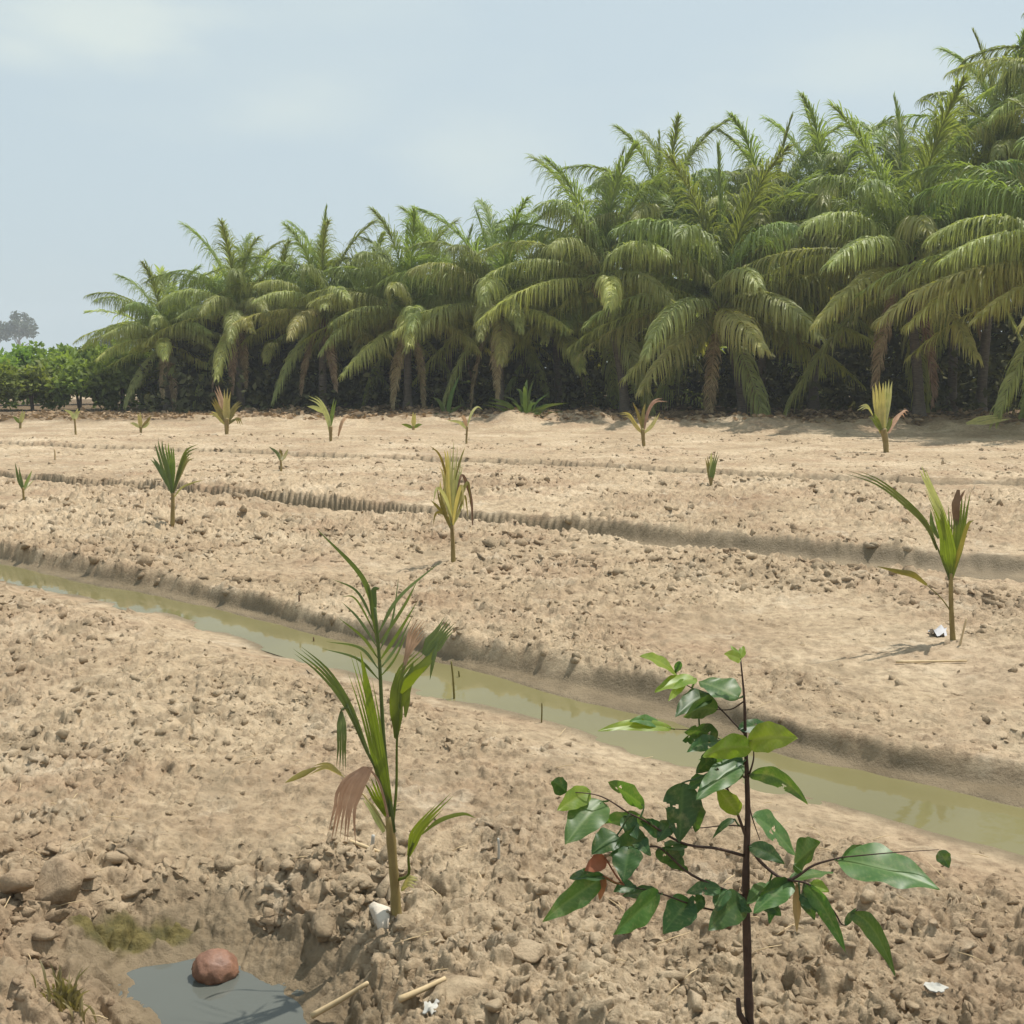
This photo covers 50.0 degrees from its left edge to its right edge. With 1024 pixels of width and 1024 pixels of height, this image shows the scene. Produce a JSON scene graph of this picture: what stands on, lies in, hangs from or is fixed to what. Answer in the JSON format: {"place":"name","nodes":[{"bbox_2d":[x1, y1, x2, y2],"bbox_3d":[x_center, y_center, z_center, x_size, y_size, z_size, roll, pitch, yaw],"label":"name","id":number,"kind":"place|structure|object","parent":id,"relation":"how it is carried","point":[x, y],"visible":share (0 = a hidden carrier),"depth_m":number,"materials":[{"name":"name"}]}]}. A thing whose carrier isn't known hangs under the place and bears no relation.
{"place":"outdoors","nodes":[
{"label":"outdoors","id":0,"kind":"place"},
{"bbox_2d":[0,390,1023,1023],"bbox_3d":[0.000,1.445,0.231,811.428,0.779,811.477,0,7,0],"label":"ground","id":1,"kind":"structure","parent":0,"point":[110,950],"depth_m":5.66,"materials":[{"name":"soil"}]},
{"bbox_2d":[0,330,9,354],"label":"distant tree","id":2,"kind":"object","parent":1,"relation":"on","point":[1,338],"visible":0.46,"depth_m":326.17,"materials":[{"name":"grey plant"}]},
{"bbox_2d":[0,354,25,408],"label":"orchard bush","id":3,"kind":"object","parent":1,"relation":"on","point":[2,360],"visible":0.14,"depth_m":43.01,"materials":[{"name":"green plant"}]},
{"bbox_2d":[0,869,34,893],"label":"soil lump","id":4,"kind":"object","parent":1,"relation":"on","point":[16,881],"visible":1,"depth_m":3.28,"materials":[{"name":"beige soil"}]},
{"bbox_2d":[0,342,34,404],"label":"orchard bush","id":5,"kind":"object","parent":1,"relation":"on","point":[23,353],"visible":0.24,"depth_m":48.37,"materials":[{"name":"green plant"}]},
{"bbox_2d":[13,410,24,427],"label":"coconut seedling","id":6,"kind":"object","parent":1,"relation":"on","point":[20,420],"visible":0.91,"depth_m":31.68,"materials":[{"name":"green plant"}]},
{"bbox_2d":[0,310,39,345],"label":"distant tree","id":7,"kind":"object","parent":1,"relation":"on","point":[10,328],"visible":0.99,"depth_m":323.17,"materials":[{"name":"grey plant"}]},
{"bbox_2d":[15,464,33,499],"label":"coconut seedling","id":8,"kind":"object","parent":1,"relation":"on","point":[25,485],"visible":0.83,"depth_m":13.29,"materials":[{"name":"green plant"}]},
{"bbox_2d":[0,359,67,410],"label":"orchard bush","id":9,"kind":"object","parent":1,"relation":"on","point":[16,384],"visible":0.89,"depth_m":41.40,"materials":[{"name":"green plant"}]},
{"bbox_2d":[23,340,84,404],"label":"orchard bush","id":10,"kind":"object","parent":1,"relation":"on","point":[62,349],"visible":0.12,"depth_m":49.11,"materials":[{"name":"green plant"}]},
{"bbox_2d":[35,857,84,905],"bbox_3d":[-1.410,1.163,3.398,0.194,0.169,0.169,2,7,15],"label":"soil lump","id":11,"kind":"object","parent":1,"relation":"on","point":[59,881],"visible":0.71,"depth_m":3.35,"materials":[{"name":"beige soil"}]},
{"bbox_2d":[31,959,96,1023],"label":"grass tuft","id":12,"kind":"object","parent":1,"relation":"on","point":[67,996],"visible":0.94,"depth_m":2.77,"materials":[{"name":"green plant"}]},
{"bbox_2d":[65,409,79,434],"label":"coconut seedling","id":13,"kind":"object","parent":1,"relation":"on","point":[74,416],"visible":0.93,"depth_m":27.89,"materials":[{"name":"green plant"}]},
{"bbox_2d":[38,352,120,409],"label":"orchard bush","id":14,"kind":"object","parent":1,"relation":"on","point":[73,371],"visible":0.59,"depth_m":41.74,"materials":[{"name":"green plant"}]},
{"bbox_2d":[74,338,129,402],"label":"orchard bush","id":15,"kind":"object","parent":1,"relation":"on","point":[89,353],"visible":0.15,"depth_m":49.58,"materials":[{"name":"green plant"}]},
{"bbox_2d":[99,334,119,349],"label":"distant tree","id":16,"kind":"object","parent":1,"relation":"on","point":[106,342],"visible":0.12,"depth_m":147.19,"materials":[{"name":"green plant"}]},
{"bbox_2d":[82,351,162,410],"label":"orchard bush","id":17,"kind":"object","parent":1,"relation":"on","point":[125,376],"visible":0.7,"depth_m":41.96,"materials":[{"name":"green plant"}]},
{"bbox_2d":[131,413,150,432],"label":"coconut seedling","id":18,"kind":"object","parent":1,"relation":"on","point":[140,426],"visible":0.89,"depth_m":29.46,"materials":[{"name":"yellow plant"}]},
{"bbox_2d":[119,350,195,407],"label":"orchard bush","id":19,"kind":"object","parent":1,"relation":"on","point":[133,398],"visible":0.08,"depth_m":43.47,"materials":[{"name":"green plant"}]},
{"bbox_2d":[73,260,253,410],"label":"coconut palm","id":20,"kind":"object","parent":1,"relation":"on","point":[160,317],"visible":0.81,"depth_m":40.91,"materials":[{"name":"green plant"}]},
{"bbox_2d":[150,441,201,526],"bbox_3d":[-3.413,-0.296,11.149,0.521,0.885,0.402,-1,7,-12],"label":"coconut seedling","id":21,"kind":"object","parent":1,"relation":"on","point":[167,473],"visible":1,"depth_m":11.11,"materials":[{"name":"green plant"}]},
{"bbox_2d":[111,275,270,389],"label":"coconut palm","id":22,"kind":"object","parent":1,"relation":"on","point":[171,371],"visible":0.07,"depth_m":42.53,"materials":[{"name":"green plant"}]},
{"bbox_2d":[118,958,306,1023],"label":"puddle","id":23,"kind":"object","parent":1,"relation":"on","point":[174,993],"visible":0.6,"depth_m":3.10,"materials":[{"name":"liquid"}]},
{"bbox_2d":[191,948,238,984],"bbox_3d":[-0.869,1.335,3.217,0.134,0.096,0.122,9,23,-24],"label":"rock","id":24,"kind":"object","parent":23,"relation":"on","point":[215,966],"visible":0.95,"depth_m":3.18,"materials":[{"name":"brown stone"}]},
{"bbox_2d":[211,385,242,433],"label":"coconut seedling","id":25,"kind":"object","parent":1,"relation":"on","point":[225,414],"visible":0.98,"depth_m":28.73,"materials":[{"name":"yellow plant"}]},
{"bbox_2d":[141,218,318,411],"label":"coconut palm","id":26,"kind":"object","parent":1,"relation":"on","point":[233,275],"visible":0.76,"depth_m":40.14,"materials":[{"name":"green plant"}]},
{"bbox_2d":[270,447,287,470],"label":"coconut seedling","id":27,"kind":"object","parent":1,"relation":"on","point":[282,456],"visible":0.94,"depth_m":17.69,"materials":[{"name":"green plant"}]},
{"bbox_2d":[194,237,376,407],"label":"coconut palm","id":28,"kind":"object","parent":1,"relation":"on","point":[271,350],"visible":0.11,"depth_m":41.77,"materials":[{"name":"green plant"}]},
{"bbox_2d":[216,204,418,407],"bbox_3d":[-7.153,-7.381,40.254,7.503,7.475,7.616,0,7,0],"label":"coconut palm","id":29,"kind":"object","parent":1,"relation":"on","point":[315,269],"visible":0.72,"depth_m":39.32,"materials":[{"name":"green plant"}]},
{"bbox_2d":[307,396,349,440],"bbox_3d":[-4.309,-2.176,25.898,1.036,1.136,0.153,-4,8,-31],"label":"coconut seedling","id":30,"kind":"object","parent":1,"relation":"on","point":[321,408],"visible":0.96,"depth_m":25.88,"materials":[{"name":"green plant"}]},
{"bbox_2d":[310,981,368,1018],"bbox_3d":[-0.465,1.316,2.962,0.161,0.108,0.017,0,7,0],"label":"stick","id":31,"kind":"object","parent":1,"relation":"on","point":[328,1006],"visible":0.98,"depth_m":2.96,"materials":[{"name":"beige wood"}]},
{"bbox_2d":[350,839,379,852],"bbox_3d":[-0.488,1.113,3.646,0.016,0.065,0.324,-6,9,-37],"label":"stick","id":32,"kind":"object","parent":1,"relation":"on","point":[362,845],"visible":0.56,"depth_m":3.65,"materials":[{"name":"beige wood"}]},
{"bbox_2d":[270,231,461,407],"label":"coconut palm","id":33,"kind":"object","parent":1,"relation":"on","point":[333,316],"visible":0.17,"depth_m":40.42,"materials":[{"name":"green plant"}]},
{"bbox_2d":[370,834,374,844],"bbox_3d":[-0.467,1.118,3.650,0.025,0.097,0.014,0,7,0],"label":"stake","id":34,"kind":"object","parent":1,"relation":"on","point":[372,839],"visible":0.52,"depth_m":3.64,"materials":[{"name":"grey wood"}]},
{"bbox_2d":[285,529,474,916],"bbox_3d":[-0.381,0.637,3.137,0.537,1.213,0.242,-1,7,-9],"label":"coconut seedling","id":35,"kind":"object","parent":1,"relation":"on","point":[354,783],"visible":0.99,"depth_m":3.12,"materials":[{"name":"green plant"}]},
{"bbox_2d":[369,902,390,929],"bbox_3d":[-0.383,1.182,3.235,0.068,0.066,0.156,-2,8,-16],"label":"crumpled white plastic scrap","id":36,"kind":"object","parent":1,"relation":"on","point":[380,915],"visible":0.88,"depth_m":3.19,"materials":[{"name":"white plastic"}]},
{"bbox_2d":[292,204,494,409],"bbox_3d":[-3.722,-6.982,39.277,7.411,7.449,7.591,4,8,26],"label":"coconut palm","id":37,"kind":"object","parent":1,"relation":"on","point":[397,291],"visible":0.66,"depth_m":38.22,"materials":[{"name":"green plant"}]},
{"bbox_2d":[402,413,421,429],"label":"coconut seedling","id":38,"kind":"object","parent":1,"relation":"on","point":[414,424],"visible":0.84,"depth_m":30.98,"materials":[{"name":"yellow plant"}]},
{"bbox_2d":[422,999,438,1014],"bbox_3d":[-0.197,1.198,2.668,0.037,0.021,0.058,0,7,2],"label":"scrap","id":39,"kind":"object","parent":1,"relation":"on","point":[429,1006],"visible":1,"depth_m":2.66,"materials":[{"name":"white paper"}]},
{"bbox_2d":[433,375,462,413],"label":"weed clump","id":40,"kind":"object","parent":1,"relation":"on","point":[449,404],"visible":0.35,"depth_m":35.47,"materials":[{"name":"green plant"}]},
{"bbox_2d":[343,205,553,406],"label":"coconut palm","id":41,"kind":"object","parent":1,"relation":"on","point":[450,292],"visible":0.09,"depth_m":40.19,"materials":[{"name":"green plant"}]},
{"bbox_2d":[430,444,472,562],"bbox_3d":[-0.497,-0.053,9.082,0.334,1.056,0.550,0,7,0],"label":"coconut seedling","id":42,"kind":"object","parent":1,"relation":"on","point":[452,497],"visible":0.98,"depth_m":9.10,"materials":[{"name":"green plant"}]},
{"bbox_2d":[432,973,490,1004],"bbox_3d":[-0.141,1.227,2.792,0.124,0.070,0.173,6,9,40],"label":"soil lump","id":43,"kind":"object","parent":1,"relation":"on","point":[457,987],"visible":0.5,"depth_m":2.78,"materials":[{"name":"beige soil"}]},
{"bbox_2d":[447,406,482,443],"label":"coconut seedling","id":44,"kind":"object","parent":1,"relation":"on","point":[463,424],"visible":0.98,"depth_m":24.93,"materials":[{"name":"green plant"}]},
{"bbox_2d":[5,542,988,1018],"bbox_3d":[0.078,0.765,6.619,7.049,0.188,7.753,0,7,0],"label":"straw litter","id":45,"kind":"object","parent":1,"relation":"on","point":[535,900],"visible":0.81,"depth_m":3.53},
{"bbox_2d":[376,195,618,409],"bbox_3d":[-0.566,-7.321,38.287,8.496,7.869,7.602,-3,8,-24],"label":"coconut palm","id":46,"kind":"object","parent":1,"relation":"on","point":[487,302],"visible":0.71,"depth_m":37.09,"materials":[{"name":"green plant"}]},
{"bbox_2d":[497,838,499,858],"bbox_3d":[-0.043,1.103,3.560,0.010,0.097,0.009,0,7,0],"label":"stake","id":47,"kind":"object","parent":1,"relation":"on","point":[498,844],"visible":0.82,"depth_m":3.55,"materials":[{"name":"grey wood"}]},
{"bbox_2d":[0,431,1023,1023],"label":"soil clods","id":48,"kind":"object","parent":1,"relation":"on","point":[380,945],"visible":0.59,"depth_m":4.29,"materials":[{"name":"beige soil"}]},
{"bbox_2d":[398,976,445,1002],"bbox_3d":[-0.226,1.210,2.783,0.132,0.036,0.017,-4,8,-27],"label":"stick","id":49,"kind":"object","parent":48,"relation":"on","point":[411,994],"visible":1,"depth_m":2.77,"materials":[{"name":"beige wood"}]},
{"bbox_2d":[0,404,1023,425],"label":"leaf litter","id":50,"kind":"object","parent":1,"relation":"on","point":[49,414],"visible":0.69,"depth_m":34.41,"materials":[{"name":"brown plant"}]},
{"bbox_2d":[482,380,565,416],"bbox_3d":[0.421,-3.338,33.458,2.699,1.453,1.029,0,7,0],"label":"weed clump","id":51,"kind":"object","parent":1,"relation":"on","point":[527,404],"visible":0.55,"depth_m":33.37,"materials":[{"name":"green plant"}]},
{"bbox_2d":[511,939,545,962],"bbox_3d":[0.042,1.188,2.982,0.084,0.051,0.102,4,8,27],"label":"soil lump","id":52,"kind":"object","parent":1,"relation":"on","point":[529,950],"visible":0.99,"depth_m":2.96,"materials":[{"name":"beige soil"}]},
{"bbox_2d":[541,703,542,722],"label":"twig","id":53,"kind":"object","parent":1,"relation":"on","point":[541,711],"visible":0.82,"depth_m":5.34,"materials":[{"name":"brown wood"}]},
{"bbox_2d":[441,232,650,406],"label":"coconut palm","id":54,"kind":"object","parent":1,"relation":"on","point":[564,339],"visible":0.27,"depth_m":39.01,"materials":[{"name":"green plant"}]},
{"bbox_2d":[83,162,1022,408],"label":"palm grove","id":55,"kind":"object","parent":1,"relation":"on","point":[159,271],"visible":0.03,"depth_m":43.29,"materials":[{"name":"green plant"}]},
{"bbox_2d":[136,262,1023,413],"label":"undergrowth","id":56,"kind":"object","parent":1,"relation":"on","point":[259,392],"visible":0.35,"depth_m":41.10,"materials":[{"name":"green plant"}]},
{"bbox_2d":[472,138,731,415],"bbox_3d":[2.939,-7.531,36.474,8.620,9.146,8.936,0,7,0],"label":"coconut palm","id":57,"kind":"object","parent":1,"relation":"on","point":[586,246],"visible":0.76,"depth_m":35.30,"materials":[{"name":"green plant"}]},
{"bbox_2d":[621,398,666,446],"bbox_3d":[2.872,-1.925,24.118,1.260,1.123,0.166,-3,8,-23],"label":"coconut seedling","id":58,"kind":"object","parent":1,"relation":"on","point":[642,418],"visible":0.95,"depth_m":24.12,"materials":[{"name":"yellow plant"}]},
{"bbox_2d":[551,112,790,405],"bbox_3d":[5.500,-8.626,38.182,8.514,10.236,8.715,0,7,0],"label":"coconut palm","id":59,"kind":"object","parent":1,"relation":"on","point":[639,212],"visible":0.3,"depth_m":36.98,"materials":[{"name":"green plant"}]},
{"bbox_2d":[705,452,718,485],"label":"coconut seedling","id":60,"kind":"object","parent":1,"relation":"on","point":[711,466],"visible":0.94,"depth_m":15.20,"materials":[{"name":"green plant"}]},
{"bbox_2d":[565,139,887,416],"bbox_3d":[7.087,-6.566,35.110,10.784,10.149,10.594,0,7,0],"label":"coconut palm","id":61,"kind":"object","parent":1,"relation":"on","point":[729,255],"visible":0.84,"depth_m":33.98,"materials":[{"name":"green plant"}]},
{"bbox_2d":[543,646,950,1023],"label":"broadleaf sapling","id":62,"kind":"object","parent":1,"relation":"on","point":[723,764],"visible":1,"depth_m":2.48,"materials":[{"name":"green plant"}]},
{"bbox_2d":[656,111,882,403],"bbox_3d":[8.976,-8.567,38.209,8.442,10.043,8.249,-3,8,-26],"label":"coconut palm","id":63,"kind":"object","parent":1,"relation":"on","point":[748,153],"visible":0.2,"depth_m":36.69,"materials":[{"name":"green plant"}]},
{"bbox_2d":[702,90,943,409],"bbox_3d":[10.201,-8.534,37.180,8.817,10.437,8.848,0,7,0],"label":"coconut palm","id":64,"kind":"object","parent":1,"relation":"on","point":[813,134],"visible":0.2,"depth_m":35.88,"materials":[{"name":"green plant"}]},
{"bbox_2d":[711,70,1023,416],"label":"coconut palm","id":65,"kind":"object","parent":1,"relation":"on","point":[917,227],"visible":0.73,"depth_m":31.75,"materials":[{"name":"green plant"}]},
{"bbox_2d":[858,381,907,452],"bbox_3d":[7.533,-1.934,22.372,1.503,1.526,0.228,-3,8,-26],"label":"coconut seedling","id":66,"kind":"object","parent":1,"relation":"on","point":[881,404],"visible":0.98,"depth_m":22.36,"materials":[{"name":"yellow plant"}]},
{"bbox_2d":[847,467,973,639],"bbox_3d":[2.277,0.264,6.364,0.922,1.089,0.266,-1,7,-11],"label":"coconut seedling","id":67,"kind":"object","parent":1,"relation":"on","point":[951,549],"visible":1,"depth_m":6.38,"materials":[{"name":"green plant"}]},
{"bbox_2d":[829,111,1023,411],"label":"coconut palm","id":68,"kind":"object","parent":1,"relation":"on","point":[952,380],"visible":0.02,"depth_m":37.74,"materials":[{"name":"green plant"}]},
{"bbox_2d":[896,660,966,662],"bbox_3d":[2.313,0.824,6.053,0.397,0.015,0.015,0,7,-2],"label":"stick","id":69,"kind":"object","parent":1,"relation":"on","point":[914,661],"visible":1,"depth_m":6.05,"materials":[{"name":"beige wood"}]},
{"bbox_2d":[924,982,948,992],"bbox_3d":[1.073,1.203,2.782,0.060,0.015,0.032,5,9,32],"label":"scrap","id":70,"kind":"object","parent":1,"relation":"on","point":[935,987],"visible":1,"depth_m":2.78,"materials":[{"name":"white paper"}]},
{"bbox_2d":[850,96,1023,430],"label":"coconut palm","id":71,"kind":"object","parent":1,"relation":"on","point":[974,250],"visible":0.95,"depth_m":28.11,"materials":[{"name":"green plant"}]},
{"bbox_2d":[928,625,946,636],"bbox_3d":[2.583,0.719,6.668,0.110,0.050,0.183,3,8,22],"label":"scrap","id":72,"kind":"object","parent":1,"relation":"on","point":[940,630],"visible":1,"depth_m":6.65,"materials":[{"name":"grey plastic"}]},
{"bbox_2d":[861,27,1023,411],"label":"coconut palm","id":73,"kind":"object","parent":1,"relation":"on","point":[997,147],"visible":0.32,"depth_m":34.22,"materials":[{"name":"green plant"}]},
{"bbox_2d":[959,618,966,645],"bbox_3d":[2.612,0.710,6.368,0.047,0.192,0.013,0,7,0],"label":"stake","id":74,"kind":"object","parent":1,"relation":"on","point":[961,638],"visible":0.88,"depth_m":6.36,"materials":[{"name":"beige wood"}]},
{"bbox_2d":[940,13,1023,216],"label":"coconut palm","id":75,"kind":"object","parent":1,"relation":"on","point":[996,63],"visible":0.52,"depth_m":32.29,"materials":[{"name":"green plant"}]},
{"bbox_2d":[966,415,1007,424],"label":"fallen leaf","id":76,"kind":"object","parent":1,"relation":"on","point":[990,420],"visible":1,"depth_m":27.61,"materials":[{"name":"green plant"}]},
{"bbox_2d":[0,564,1023,855],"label":"water","id":77,"kind":"structure","parent":0,"point":[958,816],"depth_m":5.39,"materials":[{"name":"green liquid"}]},
{"bbox_2d":[450,661,454,698],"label":"twig","id":78,"kind":"object","parent":77,"relation":"in","point":[452,680],"visible":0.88,"depth_m":5.77,"materials":[{"name":"brown wood"}]},
{"bbox_2d":[0,0,1023,367],"label":"sky","id":79,"kind":"structure","parent":0,"point":[123,122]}
]}

